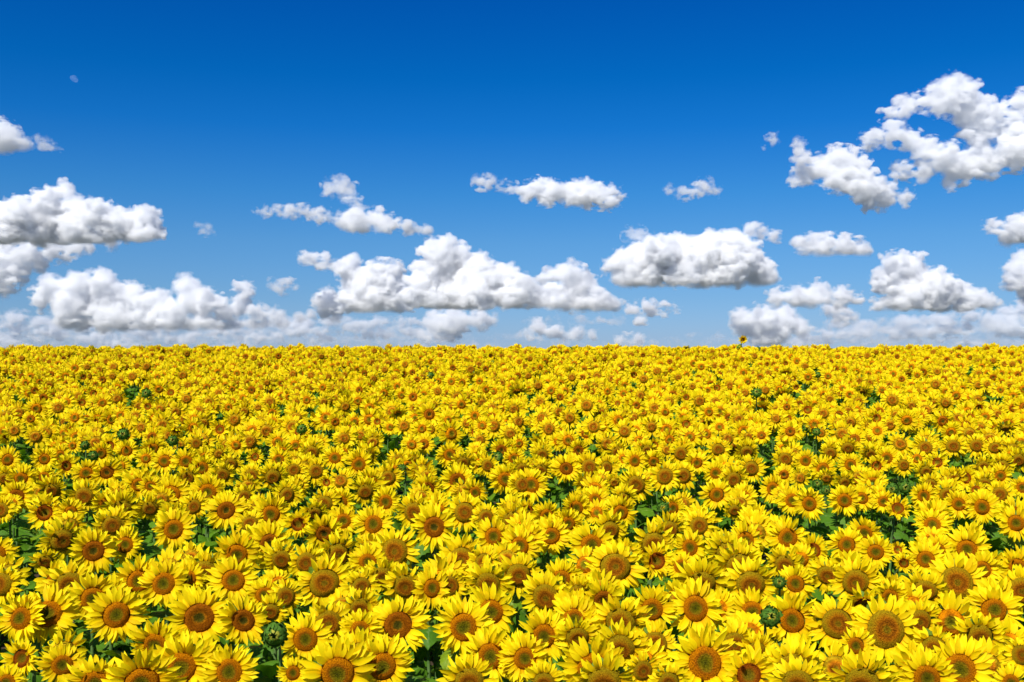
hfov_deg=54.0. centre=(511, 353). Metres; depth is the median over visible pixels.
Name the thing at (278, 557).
sunflower
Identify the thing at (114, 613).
sunflower
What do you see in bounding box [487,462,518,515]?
sunflower
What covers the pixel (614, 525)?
sunflower
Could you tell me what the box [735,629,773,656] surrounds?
sunflower
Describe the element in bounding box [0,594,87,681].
sunflower
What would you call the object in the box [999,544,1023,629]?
sunflower
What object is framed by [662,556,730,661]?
sunflower
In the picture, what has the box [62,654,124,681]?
sunflower
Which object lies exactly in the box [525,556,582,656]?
sunflower
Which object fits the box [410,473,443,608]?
sunflower
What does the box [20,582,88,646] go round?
sunflower
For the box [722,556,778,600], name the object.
sunflower
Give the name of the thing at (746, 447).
sunflower
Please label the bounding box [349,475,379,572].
sunflower
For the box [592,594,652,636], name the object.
sunflower
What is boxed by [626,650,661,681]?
sunflower
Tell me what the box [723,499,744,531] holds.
sunflower
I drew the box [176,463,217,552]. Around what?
sunflower
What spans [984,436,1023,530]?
sunflower
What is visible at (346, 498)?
sunflower
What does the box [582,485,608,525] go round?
sunflower
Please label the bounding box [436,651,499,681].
sunflower
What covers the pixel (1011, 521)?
sunflower
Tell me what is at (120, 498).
sunflower
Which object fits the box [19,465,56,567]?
sunflower
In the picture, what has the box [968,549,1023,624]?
sunflower
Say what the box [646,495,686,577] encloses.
sunflower
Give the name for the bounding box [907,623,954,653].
sunflower
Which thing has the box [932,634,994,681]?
sunflower
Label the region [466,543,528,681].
sunflower
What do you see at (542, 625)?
sunflower
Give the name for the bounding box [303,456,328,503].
sunflower
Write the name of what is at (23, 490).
sunflower
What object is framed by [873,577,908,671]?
sunflower
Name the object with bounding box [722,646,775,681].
sunflower
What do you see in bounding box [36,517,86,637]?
sunflower
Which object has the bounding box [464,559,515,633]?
sunflower
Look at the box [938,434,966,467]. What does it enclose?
sunflower
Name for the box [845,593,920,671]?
sunflower
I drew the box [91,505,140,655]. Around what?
sunflower
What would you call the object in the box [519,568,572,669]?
sunflower
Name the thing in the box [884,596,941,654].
sunflower
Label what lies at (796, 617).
sunflower
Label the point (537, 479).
sunflower
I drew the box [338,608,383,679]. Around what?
sunflower
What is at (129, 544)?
sunflower
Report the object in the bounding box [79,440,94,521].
sunflower bud
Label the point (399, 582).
sunflower
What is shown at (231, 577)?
sunflower
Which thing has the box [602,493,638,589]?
sunflower
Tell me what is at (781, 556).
sunflower
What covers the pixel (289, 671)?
sunflower
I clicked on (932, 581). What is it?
sunflower
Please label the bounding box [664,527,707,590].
sunflower
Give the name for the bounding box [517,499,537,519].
sunflower
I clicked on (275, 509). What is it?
sunflower
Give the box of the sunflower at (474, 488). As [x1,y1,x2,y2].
[446,478,487,600]
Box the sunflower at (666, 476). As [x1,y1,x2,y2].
[637,459,680,536]
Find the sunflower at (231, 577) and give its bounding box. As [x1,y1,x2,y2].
[202,554,277,675]
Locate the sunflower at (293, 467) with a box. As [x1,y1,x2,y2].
[282,458,309,513]
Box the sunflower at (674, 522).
[652,510,688,637]
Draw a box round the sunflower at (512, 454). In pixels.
[499,447,526,502]
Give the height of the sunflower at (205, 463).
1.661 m
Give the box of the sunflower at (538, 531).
[514,518,548,632]
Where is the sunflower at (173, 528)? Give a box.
[147,507,218,613]
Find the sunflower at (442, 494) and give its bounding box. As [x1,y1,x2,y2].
[417,488,461,660]
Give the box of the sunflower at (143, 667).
[101,644,187,681]
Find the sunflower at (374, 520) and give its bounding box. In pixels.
[352,504,406,651]
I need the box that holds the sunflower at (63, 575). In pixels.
[24,559,95,675]
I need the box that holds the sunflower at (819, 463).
[805,454,836,537]
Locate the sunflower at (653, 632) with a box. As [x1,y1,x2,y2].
[635,618,676,665]
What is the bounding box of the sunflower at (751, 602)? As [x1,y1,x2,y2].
[725,587,776,640]
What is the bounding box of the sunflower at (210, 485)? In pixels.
[187,471,225,601]
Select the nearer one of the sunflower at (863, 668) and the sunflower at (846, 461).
the sunflower at (863, 668)
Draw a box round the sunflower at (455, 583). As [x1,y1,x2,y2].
[407,568,466,679]
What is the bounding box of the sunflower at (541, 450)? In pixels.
[531,442,556,503]
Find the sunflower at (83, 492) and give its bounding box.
[56,478,100,555]
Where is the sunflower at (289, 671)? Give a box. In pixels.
[276,654,304,681]
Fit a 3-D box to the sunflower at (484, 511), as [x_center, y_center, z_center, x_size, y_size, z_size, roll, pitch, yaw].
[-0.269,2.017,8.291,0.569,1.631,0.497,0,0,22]
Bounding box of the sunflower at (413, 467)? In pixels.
[400,454,451,564]
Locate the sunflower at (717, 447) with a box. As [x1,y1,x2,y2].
[700,436,731,545]
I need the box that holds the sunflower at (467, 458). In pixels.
[448,448,476,530]
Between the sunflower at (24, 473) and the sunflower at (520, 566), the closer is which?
the sunflower at (520, 566)
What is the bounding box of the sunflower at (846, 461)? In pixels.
[832,452,879,524]
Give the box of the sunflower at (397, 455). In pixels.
[385,448,413,563]
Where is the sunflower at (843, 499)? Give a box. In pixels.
[814,483,861,557]
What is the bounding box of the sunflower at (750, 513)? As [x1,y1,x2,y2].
[735,509,773,555]
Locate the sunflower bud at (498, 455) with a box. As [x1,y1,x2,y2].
[488,450,503,503]
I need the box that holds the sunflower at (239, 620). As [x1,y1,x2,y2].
[216,593,271,681]
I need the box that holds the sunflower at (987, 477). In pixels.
[951,471,1007,538]
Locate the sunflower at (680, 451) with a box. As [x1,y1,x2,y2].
[667,440,703,506]
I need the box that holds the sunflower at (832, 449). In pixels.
[798,439,841,537]
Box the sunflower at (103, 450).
[87,441,114,485]
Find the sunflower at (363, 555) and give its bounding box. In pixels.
[346,539,387,571]
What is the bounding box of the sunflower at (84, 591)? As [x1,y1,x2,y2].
[49,572,131,663]
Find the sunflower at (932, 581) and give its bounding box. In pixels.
[890,566,948,662]
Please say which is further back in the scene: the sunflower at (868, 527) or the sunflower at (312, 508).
the sunflower at (312, 508)
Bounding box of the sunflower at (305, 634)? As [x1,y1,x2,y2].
[251,611,332,677]
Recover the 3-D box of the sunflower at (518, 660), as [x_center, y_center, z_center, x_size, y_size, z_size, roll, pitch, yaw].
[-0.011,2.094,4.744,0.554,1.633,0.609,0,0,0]
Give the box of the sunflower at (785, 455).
[756,446,795,514]
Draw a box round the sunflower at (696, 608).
[665,575,724,667]
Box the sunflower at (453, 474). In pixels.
[439,463,474,528]
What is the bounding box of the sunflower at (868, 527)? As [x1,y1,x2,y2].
[846,515,883,560]
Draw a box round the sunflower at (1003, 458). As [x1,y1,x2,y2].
[987,452,1016,538]
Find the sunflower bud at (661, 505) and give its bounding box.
[652,500,670,587]
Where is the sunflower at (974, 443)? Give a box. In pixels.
[953,433,986,515]
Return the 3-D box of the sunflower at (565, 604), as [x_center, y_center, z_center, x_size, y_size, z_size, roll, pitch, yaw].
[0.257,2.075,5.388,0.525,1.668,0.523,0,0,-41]
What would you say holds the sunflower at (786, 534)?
on the ground
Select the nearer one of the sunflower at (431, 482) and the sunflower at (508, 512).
the sunflower at (508, 512)
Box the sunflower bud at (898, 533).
[879,481,909,572]
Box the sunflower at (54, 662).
[34,640,86,681]
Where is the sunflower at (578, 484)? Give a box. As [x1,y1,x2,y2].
[565,471,596,558]
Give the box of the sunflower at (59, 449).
[51,443,94,522]
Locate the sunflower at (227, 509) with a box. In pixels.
[196,489,249,598]
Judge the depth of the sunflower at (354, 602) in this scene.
5.49 m
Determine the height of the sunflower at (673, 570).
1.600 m
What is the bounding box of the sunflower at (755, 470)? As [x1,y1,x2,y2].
[715,453,769,524]
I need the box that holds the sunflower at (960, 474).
[906,466,967,533]
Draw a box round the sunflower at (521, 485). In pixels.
[507,470,537,503]
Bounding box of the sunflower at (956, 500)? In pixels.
[942,488,971,530]
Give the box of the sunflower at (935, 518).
[898,508,953,573]
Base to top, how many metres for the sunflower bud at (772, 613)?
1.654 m
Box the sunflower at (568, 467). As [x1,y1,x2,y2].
[550,453,582,542]
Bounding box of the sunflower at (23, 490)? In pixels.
[0,479,38,592]
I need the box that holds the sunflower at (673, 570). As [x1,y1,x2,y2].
[651,551,693,660]
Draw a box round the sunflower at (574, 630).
[550,613,597,681]
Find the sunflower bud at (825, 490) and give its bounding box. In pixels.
[804,485,831,587]
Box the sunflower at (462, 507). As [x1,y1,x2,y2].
[447,489,481,602]
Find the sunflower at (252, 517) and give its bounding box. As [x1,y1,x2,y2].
[233,508,265,578]
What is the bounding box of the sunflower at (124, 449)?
[113,439,145,525]
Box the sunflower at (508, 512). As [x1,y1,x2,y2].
[497,498,527,524]
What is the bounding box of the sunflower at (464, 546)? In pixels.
[436,531,477,642]
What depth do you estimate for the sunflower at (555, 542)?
7.45 m
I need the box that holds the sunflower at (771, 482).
[758,472,785,552]
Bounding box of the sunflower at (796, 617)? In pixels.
[769,591,816,646]
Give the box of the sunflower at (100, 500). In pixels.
[85,489,114,574]
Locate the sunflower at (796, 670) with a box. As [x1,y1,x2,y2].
[764,652,831,681]
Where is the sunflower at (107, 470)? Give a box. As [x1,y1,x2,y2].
[82,455,124,521]
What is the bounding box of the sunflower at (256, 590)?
[239,578,303,678]
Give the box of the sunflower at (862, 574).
[821,553,883,655]
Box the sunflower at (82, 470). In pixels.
[70,458,107,522]
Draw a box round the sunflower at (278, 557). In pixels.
[261,538,299,655]
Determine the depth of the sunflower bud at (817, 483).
9.49 m
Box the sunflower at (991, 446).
[981,437,1004,458]
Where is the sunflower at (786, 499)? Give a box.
[776,485,825,602]
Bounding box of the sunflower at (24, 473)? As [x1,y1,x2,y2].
[5,463,43,574]
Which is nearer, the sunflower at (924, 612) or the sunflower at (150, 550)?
the sunflower at (924, 612)
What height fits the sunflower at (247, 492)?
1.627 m
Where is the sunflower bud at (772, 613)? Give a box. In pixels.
[758,604,783,634]
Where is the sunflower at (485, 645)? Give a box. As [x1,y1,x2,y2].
[459,624,512,681]
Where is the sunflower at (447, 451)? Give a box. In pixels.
[435,441,465,475]
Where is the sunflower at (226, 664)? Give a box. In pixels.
[201,643,259,681]
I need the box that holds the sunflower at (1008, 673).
[991,663,1023,681]
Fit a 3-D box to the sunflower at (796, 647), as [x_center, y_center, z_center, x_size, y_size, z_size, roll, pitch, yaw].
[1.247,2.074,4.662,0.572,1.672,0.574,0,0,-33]
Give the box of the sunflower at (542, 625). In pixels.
[518,605,567,663]
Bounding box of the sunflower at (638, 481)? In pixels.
[617,466,653,538]
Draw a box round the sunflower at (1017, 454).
[1007,447,1023,500]
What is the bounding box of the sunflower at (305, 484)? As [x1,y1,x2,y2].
[285,474,310,616]
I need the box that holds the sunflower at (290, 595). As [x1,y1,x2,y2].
[262,578,308,681]
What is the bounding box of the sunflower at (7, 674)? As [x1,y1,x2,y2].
[0,663,27,681]
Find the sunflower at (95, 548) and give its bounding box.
[68,526,145,653]
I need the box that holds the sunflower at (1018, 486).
[986,475,1023,550]
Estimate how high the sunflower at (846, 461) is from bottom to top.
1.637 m
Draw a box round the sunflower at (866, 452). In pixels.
[855,442,892,524]
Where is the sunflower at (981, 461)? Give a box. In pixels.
[969,453,1015,547]
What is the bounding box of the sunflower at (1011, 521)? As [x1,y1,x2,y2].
[972,504,1023,615]
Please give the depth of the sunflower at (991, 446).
11.66 m
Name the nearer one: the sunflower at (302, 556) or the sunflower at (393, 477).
the sunflower at (302, 556)
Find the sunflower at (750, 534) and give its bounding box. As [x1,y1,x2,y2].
[730,518,768,681]
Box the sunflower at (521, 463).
[510,457,558,511]
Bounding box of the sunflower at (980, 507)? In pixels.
[961,489,1008,538]
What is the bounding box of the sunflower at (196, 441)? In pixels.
[184,433,217,534]
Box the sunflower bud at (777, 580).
[772,575,786,645]
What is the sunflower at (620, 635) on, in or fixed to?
on the ground
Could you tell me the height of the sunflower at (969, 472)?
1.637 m
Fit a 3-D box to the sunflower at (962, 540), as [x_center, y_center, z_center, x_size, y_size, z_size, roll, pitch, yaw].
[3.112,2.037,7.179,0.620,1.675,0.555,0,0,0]
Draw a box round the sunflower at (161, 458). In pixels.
[150,446,175,474]
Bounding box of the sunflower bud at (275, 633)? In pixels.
[260,620,288,681]
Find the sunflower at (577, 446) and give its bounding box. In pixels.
[554,439,588,554]
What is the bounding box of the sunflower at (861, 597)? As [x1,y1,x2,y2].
[831,582,893,664]
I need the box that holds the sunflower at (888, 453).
[864,445,911,531]
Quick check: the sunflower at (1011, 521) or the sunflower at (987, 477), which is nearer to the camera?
the sunflower at (1011, 521)
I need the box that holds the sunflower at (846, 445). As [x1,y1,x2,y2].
[823,437,860,524]
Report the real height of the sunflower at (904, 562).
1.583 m
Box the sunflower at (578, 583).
[559,574,590,666]
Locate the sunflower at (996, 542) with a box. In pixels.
[985,494,1023,550]
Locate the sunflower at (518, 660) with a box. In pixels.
[498,631,551,681]
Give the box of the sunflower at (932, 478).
[892,471,942,549]
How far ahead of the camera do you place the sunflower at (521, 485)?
9.59 m
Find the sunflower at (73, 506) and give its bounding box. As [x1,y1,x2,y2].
[37,498,93,623]
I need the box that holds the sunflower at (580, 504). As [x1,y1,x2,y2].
[561,489,591,554]
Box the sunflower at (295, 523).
[281,508,316,616]
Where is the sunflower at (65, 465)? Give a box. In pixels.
[34,453,77,572]
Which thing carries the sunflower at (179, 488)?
on the ground
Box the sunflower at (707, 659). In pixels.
[667,622,740,681]
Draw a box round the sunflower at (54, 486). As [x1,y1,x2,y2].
[34,474,67,592]
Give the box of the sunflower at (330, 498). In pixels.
[309,487,347,539]
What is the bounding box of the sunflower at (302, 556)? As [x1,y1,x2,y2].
[287,543,323,617]
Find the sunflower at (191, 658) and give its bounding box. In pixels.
[152,629,212,681]
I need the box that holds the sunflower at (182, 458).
[169,447,198,518]
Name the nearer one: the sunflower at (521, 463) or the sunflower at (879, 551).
the sunflower at (879, 551)
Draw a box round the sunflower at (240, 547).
[213,527,263,570]
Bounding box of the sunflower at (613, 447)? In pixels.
[605,440,648,521]
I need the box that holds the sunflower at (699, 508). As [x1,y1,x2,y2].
[679,500,722,560]
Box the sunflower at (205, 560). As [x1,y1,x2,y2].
[185,546,227,601]
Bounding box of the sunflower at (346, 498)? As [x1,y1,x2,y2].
[332,487,358,537]
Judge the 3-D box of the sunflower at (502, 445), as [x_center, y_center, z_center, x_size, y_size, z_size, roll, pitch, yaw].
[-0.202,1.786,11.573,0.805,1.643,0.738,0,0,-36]
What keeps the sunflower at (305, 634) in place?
on the ground
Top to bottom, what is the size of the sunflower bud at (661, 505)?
1.603 m
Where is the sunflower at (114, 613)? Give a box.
[82,585,150,661]
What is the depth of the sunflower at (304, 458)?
10.49 m
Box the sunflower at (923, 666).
[896,647,960,681]
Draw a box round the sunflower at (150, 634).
[127,617,180,660]
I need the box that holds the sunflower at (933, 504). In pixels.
[912,497,955,609]
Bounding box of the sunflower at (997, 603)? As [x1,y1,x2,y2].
[963,583,1023,627]
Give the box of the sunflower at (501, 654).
[496,628,538,681]
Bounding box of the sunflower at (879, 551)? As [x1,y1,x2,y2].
[855,534,894,576]
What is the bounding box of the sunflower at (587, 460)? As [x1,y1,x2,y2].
[568,450,609,543]
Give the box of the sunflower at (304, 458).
[298,454,321,535]
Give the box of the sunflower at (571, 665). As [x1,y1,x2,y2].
[556,632,629,681]
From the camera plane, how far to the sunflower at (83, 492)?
9.03 m
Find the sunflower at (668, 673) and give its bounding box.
[648,660,689,681]
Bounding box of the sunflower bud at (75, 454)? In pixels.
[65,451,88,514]
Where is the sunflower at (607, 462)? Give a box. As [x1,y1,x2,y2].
[574,453,619,554]
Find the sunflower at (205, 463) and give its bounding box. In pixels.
[190,453,215,542]
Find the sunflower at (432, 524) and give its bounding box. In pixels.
[410,503,455,664]
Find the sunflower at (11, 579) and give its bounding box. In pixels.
[0,562,50,680]
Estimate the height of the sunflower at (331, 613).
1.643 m
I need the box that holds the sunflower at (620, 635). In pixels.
[592,618,648,658]
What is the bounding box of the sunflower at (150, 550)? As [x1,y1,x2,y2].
[104,503,161,658]
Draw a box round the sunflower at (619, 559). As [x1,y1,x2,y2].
[584,538,648,595]
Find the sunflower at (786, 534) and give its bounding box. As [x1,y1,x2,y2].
[764,515,810,602]
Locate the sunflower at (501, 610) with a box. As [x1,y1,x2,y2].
[469,582,516,670]
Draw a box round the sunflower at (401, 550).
[371,523,423,599]
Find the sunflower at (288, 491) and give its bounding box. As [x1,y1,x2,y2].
[271,478,307,577]
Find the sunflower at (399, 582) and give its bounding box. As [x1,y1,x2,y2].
[378,562,442,681]
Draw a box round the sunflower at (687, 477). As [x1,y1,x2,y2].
[670,460,708,554]
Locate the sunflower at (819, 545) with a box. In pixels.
[771,532,829,643]
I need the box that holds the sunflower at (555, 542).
[536,514,573,571]
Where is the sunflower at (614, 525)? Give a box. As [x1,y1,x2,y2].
[590,506,628,600]
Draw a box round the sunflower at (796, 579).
[766,564,817,637]
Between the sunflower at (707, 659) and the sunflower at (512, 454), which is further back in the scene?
the sunflower at (512, 454)
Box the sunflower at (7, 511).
[0,496,36,645]
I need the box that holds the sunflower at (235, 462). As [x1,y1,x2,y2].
[217,451,244,545]
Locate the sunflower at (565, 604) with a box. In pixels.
[548,589,599,676]
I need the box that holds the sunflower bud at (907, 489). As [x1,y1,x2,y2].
[886,479,913,569]
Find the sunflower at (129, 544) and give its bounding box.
[89,526,151,657]
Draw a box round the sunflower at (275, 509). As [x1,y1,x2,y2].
[252,490,299,618]
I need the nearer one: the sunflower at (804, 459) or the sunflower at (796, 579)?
the sunflower at (796, 579)
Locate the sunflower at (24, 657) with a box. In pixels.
[0,638,39,681]
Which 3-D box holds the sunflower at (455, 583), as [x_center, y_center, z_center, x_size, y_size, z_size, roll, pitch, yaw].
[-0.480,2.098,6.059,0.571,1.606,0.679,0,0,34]
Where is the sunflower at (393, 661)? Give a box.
[361,633,428,681]
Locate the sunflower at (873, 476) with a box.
[854,468,888,574]
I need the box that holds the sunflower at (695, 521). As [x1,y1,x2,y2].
[676,508,716,643]
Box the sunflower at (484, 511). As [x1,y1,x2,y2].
[469,501,498,549]
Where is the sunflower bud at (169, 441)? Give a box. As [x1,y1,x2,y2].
[158,434,178,475]
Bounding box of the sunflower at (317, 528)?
[302,513,343,606]
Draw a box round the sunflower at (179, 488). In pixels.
[151,474,195,559]
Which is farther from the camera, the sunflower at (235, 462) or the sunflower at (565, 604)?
the sunflower at (235, 462)
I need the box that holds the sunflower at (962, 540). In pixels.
[944,526,991,614]
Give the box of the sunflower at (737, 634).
[715,619,754,650]
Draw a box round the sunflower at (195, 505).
[169,492,214,623]
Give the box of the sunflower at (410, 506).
[393,490,430,661]
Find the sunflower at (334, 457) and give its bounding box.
[322,445,349,534]
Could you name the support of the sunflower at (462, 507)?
on the ground
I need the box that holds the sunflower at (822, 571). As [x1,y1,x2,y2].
[799,556,841,652]
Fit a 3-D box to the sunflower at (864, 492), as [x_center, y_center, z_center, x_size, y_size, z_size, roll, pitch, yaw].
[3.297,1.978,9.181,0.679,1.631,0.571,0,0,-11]
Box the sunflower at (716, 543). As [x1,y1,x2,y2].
[705,529,752,631]
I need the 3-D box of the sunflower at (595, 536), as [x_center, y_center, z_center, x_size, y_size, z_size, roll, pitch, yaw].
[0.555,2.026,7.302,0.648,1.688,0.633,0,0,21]
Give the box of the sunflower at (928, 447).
[906,434,939,536]
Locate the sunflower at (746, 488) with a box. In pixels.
[716,481,758,578]
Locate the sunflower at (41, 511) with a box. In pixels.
[4,493,69,640]
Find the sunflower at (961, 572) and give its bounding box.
[928,549,987,636]
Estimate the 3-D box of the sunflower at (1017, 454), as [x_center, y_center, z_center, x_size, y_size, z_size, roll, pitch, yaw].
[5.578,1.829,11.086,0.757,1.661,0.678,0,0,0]
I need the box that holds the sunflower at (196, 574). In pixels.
[178,559,238,650]
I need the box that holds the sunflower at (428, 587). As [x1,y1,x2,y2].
[404,565,451,681]
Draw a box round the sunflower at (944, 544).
[921,534,954,562]
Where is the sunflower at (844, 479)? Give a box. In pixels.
[824,471,865,536]
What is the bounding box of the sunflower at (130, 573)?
[112,553,173,657]
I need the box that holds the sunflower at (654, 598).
[631,583,678,633]
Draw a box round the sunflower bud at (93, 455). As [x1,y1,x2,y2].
[84,450,101,521]
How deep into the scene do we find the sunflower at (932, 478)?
9.60 m
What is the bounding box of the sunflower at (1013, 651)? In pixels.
[1000,635,1023,670]
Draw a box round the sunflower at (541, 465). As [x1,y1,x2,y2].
[529,458,553,483]
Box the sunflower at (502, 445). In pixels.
[483,438,518,509]
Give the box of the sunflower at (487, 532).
[473,515,508,559]
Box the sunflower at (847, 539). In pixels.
[821,526,863,651]
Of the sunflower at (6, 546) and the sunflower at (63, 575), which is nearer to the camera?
the sunflower at (63, 575)
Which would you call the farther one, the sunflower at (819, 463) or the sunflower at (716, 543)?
the sunflower at (819, 463)
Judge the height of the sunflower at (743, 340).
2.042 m
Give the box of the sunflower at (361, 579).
[341,566,380,596]
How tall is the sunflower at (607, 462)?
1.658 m
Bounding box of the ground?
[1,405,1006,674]
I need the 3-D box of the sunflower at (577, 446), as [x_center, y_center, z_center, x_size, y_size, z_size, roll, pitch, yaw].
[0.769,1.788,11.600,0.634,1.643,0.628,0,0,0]
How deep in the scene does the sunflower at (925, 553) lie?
6.72 m
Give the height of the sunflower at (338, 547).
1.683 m
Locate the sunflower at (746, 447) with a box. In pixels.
[734,437,758,500]
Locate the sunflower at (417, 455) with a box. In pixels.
[401,451,429,563]
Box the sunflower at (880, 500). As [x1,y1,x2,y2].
[868,489,895,572]
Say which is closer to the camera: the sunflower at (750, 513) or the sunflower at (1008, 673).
the sunflower at (1008, 673)
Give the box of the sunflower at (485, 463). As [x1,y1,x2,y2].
[473,454,498,529]
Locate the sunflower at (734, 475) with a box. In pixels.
[718,463,748,526]
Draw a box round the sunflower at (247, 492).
[233,483,255,500]
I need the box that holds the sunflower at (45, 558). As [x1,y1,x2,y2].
[28,547,76,675]
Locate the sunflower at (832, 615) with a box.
[805,593,862,653]
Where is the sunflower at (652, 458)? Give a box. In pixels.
[638,448,671,515]
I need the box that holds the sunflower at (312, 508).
[295,500,328,612]
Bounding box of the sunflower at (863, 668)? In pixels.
[826,645,899,681]
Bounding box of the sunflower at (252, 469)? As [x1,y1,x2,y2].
[238,462,271,497]
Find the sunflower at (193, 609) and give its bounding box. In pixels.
[163,584,229,643]
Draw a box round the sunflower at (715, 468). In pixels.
[692,458,729,561]
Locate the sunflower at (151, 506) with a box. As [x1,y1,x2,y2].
[133,492,188,623]
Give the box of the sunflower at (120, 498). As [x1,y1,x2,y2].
[98,489,140,650]
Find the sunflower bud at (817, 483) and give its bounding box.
[804,478,825,588]
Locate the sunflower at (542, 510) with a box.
[530,500,561,565]
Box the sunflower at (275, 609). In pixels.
[249,593,297,681]
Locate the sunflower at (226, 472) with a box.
[198,461,236,552]
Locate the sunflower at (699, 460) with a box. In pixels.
[673,452,709,551]
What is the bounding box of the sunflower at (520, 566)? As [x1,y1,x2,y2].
[499,552,543,643]
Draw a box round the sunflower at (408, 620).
[372,595,434,681]
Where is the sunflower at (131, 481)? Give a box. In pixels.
[122,469,157,561]
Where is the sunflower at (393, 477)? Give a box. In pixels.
[370,462,415,538]
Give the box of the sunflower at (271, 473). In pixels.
[257,460,288,491]
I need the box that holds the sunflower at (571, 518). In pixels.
[544,507,584,572]
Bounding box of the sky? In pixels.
[0,0,1023,349]
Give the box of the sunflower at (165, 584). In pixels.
[128,556,190,637]
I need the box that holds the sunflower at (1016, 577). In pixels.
[993,564,1023,628]
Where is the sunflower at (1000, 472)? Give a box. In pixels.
[971,462,1011,551]
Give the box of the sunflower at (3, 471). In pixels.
[0,465,27,567]
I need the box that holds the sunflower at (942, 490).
[932,481,961,532]
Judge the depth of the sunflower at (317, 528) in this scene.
7.52 m
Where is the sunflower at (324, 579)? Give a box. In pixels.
[292,552,350,609]
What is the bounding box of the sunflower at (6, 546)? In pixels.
[0,536,40,666]
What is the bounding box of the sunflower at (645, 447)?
[633,439,658,528]
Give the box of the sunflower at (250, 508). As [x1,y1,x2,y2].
[245,493,267,578]
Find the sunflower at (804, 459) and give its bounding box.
[793,449,816,528]
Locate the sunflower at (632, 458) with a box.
[619,447,647,532]
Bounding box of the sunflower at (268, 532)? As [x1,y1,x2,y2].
[250,518,307,618]
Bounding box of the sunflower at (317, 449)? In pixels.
[298,438,324,495]
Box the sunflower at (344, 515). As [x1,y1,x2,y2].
[330,503,358,567]
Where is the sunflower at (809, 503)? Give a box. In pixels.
[791,486,832,604]
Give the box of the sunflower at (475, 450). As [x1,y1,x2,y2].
[470,445,487,537]
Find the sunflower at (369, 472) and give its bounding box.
[348,466,393,559]
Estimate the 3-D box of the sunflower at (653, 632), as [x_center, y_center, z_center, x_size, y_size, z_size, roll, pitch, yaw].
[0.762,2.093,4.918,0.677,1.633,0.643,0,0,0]
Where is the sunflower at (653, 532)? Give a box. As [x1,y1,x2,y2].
[625,517,674,619]
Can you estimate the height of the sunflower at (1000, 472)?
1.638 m
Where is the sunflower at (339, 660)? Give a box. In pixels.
[296,632,376,681]
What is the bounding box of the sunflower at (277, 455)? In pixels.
[267,448,306,535]
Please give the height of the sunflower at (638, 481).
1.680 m
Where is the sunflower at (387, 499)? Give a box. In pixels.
[357,485,415,561]
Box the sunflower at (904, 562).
[892,551,915,580]
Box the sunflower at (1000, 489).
[971,480,1016,559]
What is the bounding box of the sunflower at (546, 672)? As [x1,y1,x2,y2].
[519,659,564,681]
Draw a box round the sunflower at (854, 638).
[836,625,876,659]
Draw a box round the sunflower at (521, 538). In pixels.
[500,523,544,615]
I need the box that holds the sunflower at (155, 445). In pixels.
[140,436,176,476]
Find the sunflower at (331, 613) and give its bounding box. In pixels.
[302,597,351,661]
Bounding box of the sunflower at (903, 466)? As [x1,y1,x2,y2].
[886,453,917,555]
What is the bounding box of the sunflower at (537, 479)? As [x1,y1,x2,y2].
[514,467,549,504]
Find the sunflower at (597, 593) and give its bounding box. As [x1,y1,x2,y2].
[583,576,624,613]
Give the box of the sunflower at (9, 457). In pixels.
[0,445,24,567]
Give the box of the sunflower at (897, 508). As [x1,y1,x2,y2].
[880,494,911,576]
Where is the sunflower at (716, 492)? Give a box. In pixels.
[697,478,732,558]
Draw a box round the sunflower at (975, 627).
[949,611,1010,651]
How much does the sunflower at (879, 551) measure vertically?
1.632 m
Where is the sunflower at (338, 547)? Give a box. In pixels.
[304,529,357,610]
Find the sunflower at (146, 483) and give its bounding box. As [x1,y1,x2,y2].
[136,475,160,542]
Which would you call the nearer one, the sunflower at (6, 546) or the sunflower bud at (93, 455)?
the sunflower at (6, 546)
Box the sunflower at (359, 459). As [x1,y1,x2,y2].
[343,447,374,537]
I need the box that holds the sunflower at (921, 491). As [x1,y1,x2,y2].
[903,481,937,570]
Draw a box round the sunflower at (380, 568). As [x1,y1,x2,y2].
[364,556,396,681]
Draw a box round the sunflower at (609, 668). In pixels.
[572,649,635,681]
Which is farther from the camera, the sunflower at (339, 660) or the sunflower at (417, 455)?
the sunflower at (417, 455)
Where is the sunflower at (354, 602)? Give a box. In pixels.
[313,586,380,660]
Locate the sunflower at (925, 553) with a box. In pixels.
[905,538,944,575]
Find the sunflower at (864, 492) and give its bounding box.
[852,484,886,569]
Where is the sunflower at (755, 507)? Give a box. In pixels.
[734,502,772,578]
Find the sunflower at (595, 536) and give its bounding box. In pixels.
[566,519,614,556]
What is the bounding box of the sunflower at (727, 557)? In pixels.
[712,538,765,589]
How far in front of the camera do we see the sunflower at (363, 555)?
6.64 m
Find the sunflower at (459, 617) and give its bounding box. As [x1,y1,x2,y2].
[432,591,494,681]
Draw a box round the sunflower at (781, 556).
[765,543,823,647]
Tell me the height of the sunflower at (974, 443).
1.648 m
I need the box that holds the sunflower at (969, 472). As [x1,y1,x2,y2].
[959,465,987,534]
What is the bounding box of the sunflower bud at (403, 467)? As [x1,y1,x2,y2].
[396,463,416,564]
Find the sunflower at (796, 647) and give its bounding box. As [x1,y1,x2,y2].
[764,632,826,672]
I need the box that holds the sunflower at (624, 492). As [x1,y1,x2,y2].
[610,486,654,583]
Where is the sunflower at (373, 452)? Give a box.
[353,442,380,504]
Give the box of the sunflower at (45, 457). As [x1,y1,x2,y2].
[25,447,62,544]
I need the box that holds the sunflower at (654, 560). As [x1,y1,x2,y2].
[629,539,675,620]
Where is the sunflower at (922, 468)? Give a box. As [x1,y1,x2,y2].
[899,460,938,544]
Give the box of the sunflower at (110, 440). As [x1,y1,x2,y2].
[99,434,141,529]
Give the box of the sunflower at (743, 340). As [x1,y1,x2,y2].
[736,335,747,349]

